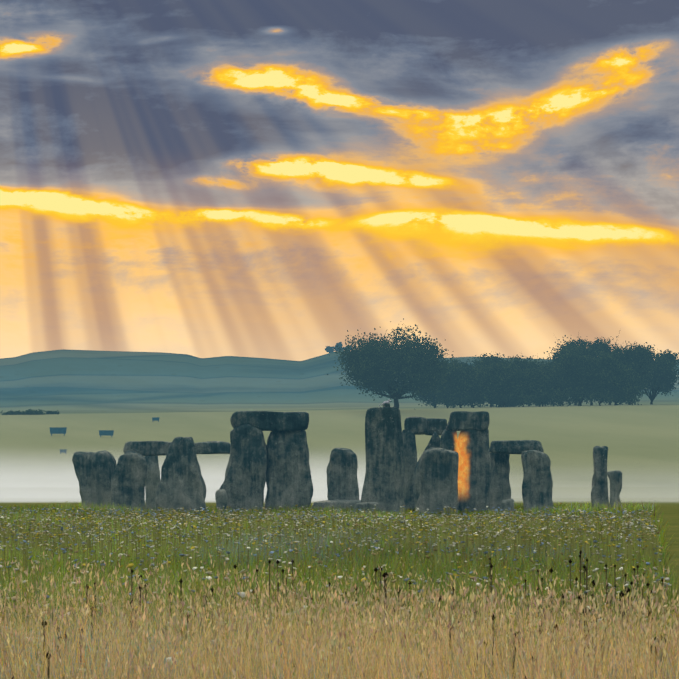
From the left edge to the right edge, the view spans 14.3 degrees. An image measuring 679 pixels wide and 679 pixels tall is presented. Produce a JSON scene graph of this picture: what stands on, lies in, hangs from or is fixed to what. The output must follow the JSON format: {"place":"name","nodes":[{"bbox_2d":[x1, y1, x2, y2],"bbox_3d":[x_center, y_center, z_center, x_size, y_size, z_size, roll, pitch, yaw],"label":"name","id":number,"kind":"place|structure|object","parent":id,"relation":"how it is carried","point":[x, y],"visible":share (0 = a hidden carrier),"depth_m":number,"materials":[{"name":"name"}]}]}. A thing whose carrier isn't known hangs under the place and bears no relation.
{"place":"outdoors","nodes":[
{"label":"outdoors","id":0,"kind":"place"},
{"bbox_2d":[194,441,230,453],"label":"lintel","id":1,"kind":"structure","parent":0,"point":[215,447],"depth_m":156.09,"materials":[{"name":"stone"}]},
{"bbox_2d":[0,500,678,678],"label":"meadow","id":2,"kind":"structure","parent":0,"point":[570,591],"depth_m":24.33,"materials":[{"name":"green plant"}]},
{"bbox_2d":[0,349,678,604],"bbox_3d":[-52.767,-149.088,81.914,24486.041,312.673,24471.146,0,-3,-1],"label":"ground","id":3,"kind":"structure","parent":0,"point":[125,396],"depth_m":797.13,"materials":[{"name":"green plant"}]},
{"bbox_2d":[1,410,14,414],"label":"bush","id":4,"kind":"object","parent":3,"relation":"on","point":[9,413],"depth_m":847.57,"materials":[{"name":"green plant"}]},
{"bbox_2d":[12,410,25,414],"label":"bush","id":5,"kind":"object","parent":3,"relation":"on","point":[18,412],"depth_m":846.68,"materials":[{"name":"green plant"}]},
{"bbox_2d":[23,409,45,414],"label":"bush","id":6,"kind":"object","parent":3,"relation":"on","point":[32,412],"depth_m":841.07,"materials":[{"name":"green plant"}]},
{"bbox_2d":[45,410,58,413],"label":"hedge","id":7,"kind":"object","parent":3,"relation":"on","point":[51,412],"depth_m":849.41,"materials":[{"name":"green plant"}]},
{"bbox_2d":[49,427,66,435],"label":"trough","id":8,"kind":"object","parent":3,"relation":"on","point":[57,430],"depth_m":697.48,"materials":[{"name":"paint"}]},
{"bbox_2d":[72,450,116,508],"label":"upright","id":9,"kind":"object","parent":3,"relation":"on","point":[94,471],"visible":0.62,"depth_m":148.82,"materials":[{"name":"stone"}]},
{"bbox_2d":[99,430,113,436],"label":"trough","id":10,"kind":"object","parent":3,"relation":"on","point":[106,432],"depth_m":687.74,"materials":[{"name":"paint"}]},
{"bbox_2d":[111,450,146,510],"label":"upright","id":11,"kind":"object","parent":3,"relation":"on","point":[128,478],"visible":0.65,"depth_m":146.88,"materials":[{"name":"stone"}]},
{"bbox_2d":[145,456,159,510],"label":"upright","id":12,"kind":"object","parent":3,"relation":"on","point":[153,478],"visible":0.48,"depth_m":155.94,"materials":[{"name":"stone"}]},
{"bbox_2d":[123,441,170,455],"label":"lintel","id":13,"kind":"structure","parent":12,"relation":"on","point":[151,448],"depth_m":149.91,"materials":[{"name":"stone"}]},
{"bbox_2d":[152,417,159,421],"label":"trough","id":14,"kind":"object","parent":3,"relation":"on","point":[155,418],"depth_m":778.05,"materials":[{"name":"paint"}]},
{"bbox_2d":[155,437,206,513],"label":"upright","id":15,"kind":"object","parent":3,"relation":"on","point":[181,484],"visible":0.79,"depth_m":145.81,"materials":[{"name":"stone"}]},
{"bbox_2d":[215,489,227,511],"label":"stub","id":16,"kind":"object","parent":3,"relation":"on","point":[221,498],"visible":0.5,"depth_m":145.17,"materials":[{"name":"stone"}]},
{"bbox_2d":[220,424,267,511],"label":"stone","id":17,"kind":"object","parent":3,"relation":"on","point":[243,484],"visible":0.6,"depth_m":148.91,"materials":[{"name":"stone"}]},
{"bbox_2d":[230,411,308,430],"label":"lintel","id":18,"kind":"structure","parent":17,"relation":"on","point":[276,421],"depth_m":149.24,"materials":[{"name":"stone"}]},
{"bbox_2d":[264,430,312,511],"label":"stone","id":19,"kind":"object","parent":3,"relation":"on","point":[288,479],"visible":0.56,"depth_m":149.44,"materials":[{"name":"stone"}]},
{"bbox_2d":[325,346,334,352],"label":"tree","id":20,"kind":"object","parent":3,"relation":"on","point":[329,349],"visible":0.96,"depth_m":2481.28,"materials":[{"name":"green plant"}]},
{"bbox_2d":[312,500,360,510],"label":"fallen stone","id":21,"kind":"object","parent":3,"relation":"on","point":[343,504],"visible":0.54,"depth_m":149.63,"materials":[{"name":"stone"}]},
{"bbox_2d":[0,446,677,487],"bbox_3d":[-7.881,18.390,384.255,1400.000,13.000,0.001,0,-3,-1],"label":"mist","id":22,"kind":"structure","parent":3,"relation":"on","point":[219,473],"depth_m":383.93,"materials":[{"name":"white"}]},
{"bbox_2d":[334,342,343,350],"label":"tree","id":23,"kind":"object","parent":3,"relation":"on","point":[339,344],"visible":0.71,"depth_m":2490.43,"materials":[{"name":"green plant"}]},
{"bbox_2d":[0,445,678,478],"bbox_3d":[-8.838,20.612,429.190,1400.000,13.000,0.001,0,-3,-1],"label":"mist","id":24,"kind":"structure","parent":3,"relation":"on","point":[225,468],"depth_m":428.87,"materials":[{"name":"white"}]},
{"bbox_2d":[0,443,678,501],"bbox_3d":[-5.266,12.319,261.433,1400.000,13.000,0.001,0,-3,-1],"label":"mist","id":25,"kind":"structure","parent":3,"relation":"on","point":[219,484],"depth_m":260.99,"materials":[{"name":"white"}]},
{"bbox_2d":[326,448,358,499],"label":"upright","id":26,"kind":"object","parent":3,"relation":"on","point":[342,479],"visible":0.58,"depth_m":151.17,"materials":[{"name":"stone"}]},
{"bbox_2d":[355,502,378,510],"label":"fallen stone","id":27,"kind":"object","parent":3,"relation":"on","point":[367,505],"visible":0.81,"depth_m":143.07,"materials":[{"name":"stone"}]},
{"bbox_2d":[361,407,404,513],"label":"upright","id":28,"kind":"object","parent":3,"relation":"on","point":[383,486],"visible":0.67,"depth_m":145.21,"materials":[{"name":"stone"}]},
{"bbox_2d":[327,318,462,407],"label":"tree","id":29,"kind":"object","parent":3,"relation":"on","point":[399,372],"visible":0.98,"depth_m":824.41,"materials":[{"name":"green plant"}]},
{"bbox_2d":[402,429,416,510],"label":"upright","id":30,"kind":"object","parent":3,"relation":"on","point":[409,442],"visible":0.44,"depth_m":157.22,"materials":[{"name":"stone"}]},
{"bbox_2d":[404,417,427,434],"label":"lintel","id":31,"kind":"structure","parent":30,"relation":"on","point":[416,425],"depth_m":157.37,"materials":[{"name":"stone"}]},
{"bbox_2d":[425,418,446,435],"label":"lintel","id":32,"kind":"structure","parent":31,"relation":"attached to","point":[438,425],"depth_m":157.89,"materials":[{"name":"stone"}]},
{"bbox_2d":[413,432,439,504],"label":"stone","id":33,"kind":"object","parent":3,"relation":"on","point":[434,441],"visible":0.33,"depth_m":155.33,"materials":[{"name":"stone"}]},
{"bbox_2d":[408,362,455,407],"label":"tree","id":34,"kind":"object","parent":3,"relation":"on","point":[425,398],"depth_m":903.52,"materials":[{"name":"green plant"}]},
{"bbox_2d":[416,447,458,513],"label":"upright","id":35,"kind":"object","parent":3,"relation":"on","point":[439,476],"visible":0.79,"depth_m":147.13,"materials":[{"name":"stone"}]},
{"bbox_2d":[434,391,464,407],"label":"bush","id":36,"kind":"object","parent":3,"relation":"on","point":[447,400],"depth_m":873.41,"materials":[{"name":"green plant"}]},
{"bbox_2d":[440,429,459,511],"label":"stone","id":37,"kind":"object","parent":3,"relation":"on","point":[448,440],"visible":0.17,"depth_m":153.25,"materials":[{"name":"stone"}]},
{"bbox_2d":[443,357,467,406],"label":"tree","id":38,"kind":"object","parent":3,"relation":"on","point":[456,362],"visible":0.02,"depth_m":930.58,"materials":[{"name":"green plant"}]},
{"bbox_2d":[431,362,485,407],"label":"tree","id":39,"kind":"object","parent":3,"relation":"on","point":[460,384],"visible":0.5,"depth_m":877.00,"materials":[{"name":"green plant"}]},
{"bbox_2d":[441,356,503,407],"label":"tree","id":40,"kind":"object","parent":3,"relation":"on","point":[479,364],"visible":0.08,"depth_m":902.02,"materials":[{"name":"green plant"}]},
{"bbox_2d":[458,429,491,512],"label":"upright stone","id":41,"kind":"object","parent":3,"relation":"on","point":[474,475],"visible":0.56,"depth_m":153.25,"materials":[{"name":"stone"}]},
{"bbox_2d":[445,411,489,430],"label":"lintel","id":42,"kind":"structure","parent":41,"relation":"on","point":[466,420],"depth_m":153.29,"materials":[{"name":"stone"}]},
{"bbox_2d":[461,386,490,407],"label":"bush","id":43,"kind":"object","parent":3,"relation":"on","point":[479,398],"depth_m":871.31,"materials":[{"name":"green plant"}]},
{"bbox_2d":[471,352,509,406],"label":"tree","id":44,"kind":"object","parent":3,"relation":"on","point":[492,358],"visible":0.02,"depth_m":923.47,"materials":[{"name":"green plant"}]},
{"bbox_2d":[464,359,530,406],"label":"tree","id":45,"kind":"object","parent":3,"relation":"on","point":[505,382],"visible":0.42,"depth_m":878.30,"materials":[{"name":"green plant"}]},
{"bbox_2d":[489,452,510,512],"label":"upright","id":46,"kind":"object","parent":3,"relation":"on","point":[500,490],"visible":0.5,"depth_m":150.39,"materials":[{"name":"stone"}]},
{"bbox_2d":[490,440,543,453],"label":"lintel","id":47,"kind":"structure","parent":46,"relation":"attached to","point":[509,447],"depth_m":149.45,"materials":[{"name":"stone"}]},
{"bbox_2d":[491,389,518,406],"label":"bush","id":48,"kind":"object","parent":3,"relation":"on","point":[502,400],"depth_m":873.57,"materials":[{"name":"green plant"}]},
{"bbox_2d":[501,499,513,511],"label":"stub","id":49,"kind":"object","parent":3,"relation":"on","point":[507,503],"visible":0.46,"depth_m":144.54,"materials":[{"name":"stone"}]},
{"bbox_2d":[485,353,533,376],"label":"tree","id":50,"kind":"object","parent":3,"relation":"on","point":[516,361],"visible":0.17,"depth_m":902.12,"materials":[{"name":"green plant"}]},
{"bbox_2d":[507,389,533,406],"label":"bush","id":51,"kind":"object","parent":3,"relation":"on","point":[520,398],"depth_m":871.18,"materials":[{"name":"green plant"}]},
{"bbox_2d":[515,356,550,405],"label":"tree","id":52,"kind":"object","parent":3,"relation":"on","point":[531,362],"depth_m":937.13,"materials":[{"name":"green plant"}]},
{"bbox_2d":[521,450,552,512],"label":"upright","id":53,"kind":"object","parent":3,"relation":"on","point":[537,484],"visible":0.73,"depth_m":147.40,"materials":[{"name":"stone"}]},
{"bbox_2d":[529,389,556,406],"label":"bush","id":54,"kind":"object","parent":3,"relation":"on","point":[540,398],"depth_m":873.30,"materials":[{"name":"green plant"}]},
{"bbox_2d":[521,353,565,405],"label":"tree","id":55,"kind":"object","parent":3,"relation":"on","point":[539,367],"visible":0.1,"depth_m":900.27,"materials":[{"name":"green plant"}]},
{"bbox_2d":[516,363,573,406],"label":"tree","id":56,"kind":"object","parent":3,"relation":"on","point":[536,380],"visible":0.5,"depth_m":882.59,"materials":[{"name":"green plant"}]},
{"bbox_2d":[544,341,572,405],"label":"tree","id":57,"kind":"object","parent":3,"relation":"on","point":[556,354],"visible":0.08,"depth_m":916.02,"materials":[{"name":"green plant"}]},
{"bbox_2d":[547,385,575,405],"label":"bush","id":58,"kind":"object","parent":3,"relation":"on","point":[559,396],"depth_m":871.86,"materials":[{"name":"green plant"}]},
{"bbox_2d":[546,335,589,404],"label":"tree","id":59,"kind":"object","parent":3,"relation":"on","point":[579,342],"visible":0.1,"depth_m":941.67,"materials":[{"name":"green plant"}]},
{"bbox_2d":[547,347,604,405],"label":"tree","id":60,"kind":"object","parent":3,"relation":"on","point":[576,368],"visible":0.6,"depth_m":884.52,"materials":[{"name":"green plant"}]},
{"bbox_2d":[565,386,594,405],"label":"bush","id":61,"kind":"object","parent":3,"relation":"on","point":[577,397],"visible":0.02,"depth_m":875.77,"materials":[{"name":"green plant"}]},
{"bbox_2d":[553,340,608,404],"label":"tree","id":62,"kind":"object","parent":3,"relation":"on","point":[587,351],"visible":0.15,"depth_m":910.01,"materials":[{"name":"green plant"}]},
{"bbox_2d":[591,446,608,511],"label":"upright","id":63,"kind":"object","parent":3,"relation":"on","point":[599,491],"visible":0.65,"depth_m":149.60,"materials":[{"name":"stone"}]},
{"bbox_2d":[577,336,622,404],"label":"tree","id":64,"kind":"object","parent":3,"relation":"on","point":[601,347],"visible":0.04,"depth_m":928.45,"materials":[{"name":"green plant"}]},
{"bbox_2d":[588,387,614,405],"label":"bush","id":65,"kind":"object","parent":3,"relation":"on","point":[601,396],"depth_m":869.61,"materials":[{"name":"green plant"}]},
{"bbox_2d":[607,470,622,509],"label":"upright","id":66,"kind":"object","parent":3,"relation":"on","point":[615,477],"visible":0.56,"depth_m":148.59,"materials":[{"name":"stone"}]},
{"bbox_2d":[582,353,649,405],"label":"tree","id":67,"kind":"object","parent":3,"relation":"on","point":[613,373],"visible":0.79,"depth_m":879.16,"materials":[{"name":"green plant"}]},
{"bbox_2d":[609,386,635,404],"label":"bush","id":68,"kind":"object","parent":3,"relation":"on","point":[616,397],"depth_m":874.51,"materials":[{"name":"green plant"}]},
{"bbox_2d":[601,341,659,404],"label":"tree","id":69,"kind":"object","parent":3,"relation":"on","point":[634,357],"visible":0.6,"depth_m":904.70,"materials":[{"name":"green plant"}]},
{"bbox_2d":[617,382,647,404],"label":"bush","id":70,"kind":"object","parent":3,"relation":"on","point":[631,393],"visible":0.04,"depth_m":871.88,"materials":[{"name":"green plant"}]},
{"bbox_2d":[634,346,678,403],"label":"tree","id":71,"kind":"object","parent":3,"relation":"on","point":[665,373],"visible":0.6,"depth_m":928.84,"materials":[{"name":"green plant"}]},
{"bbox_2d":[0,0,678,360],"label":"sky","id":72,"kind":"structure","parent":0,"point":[270,179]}
]}

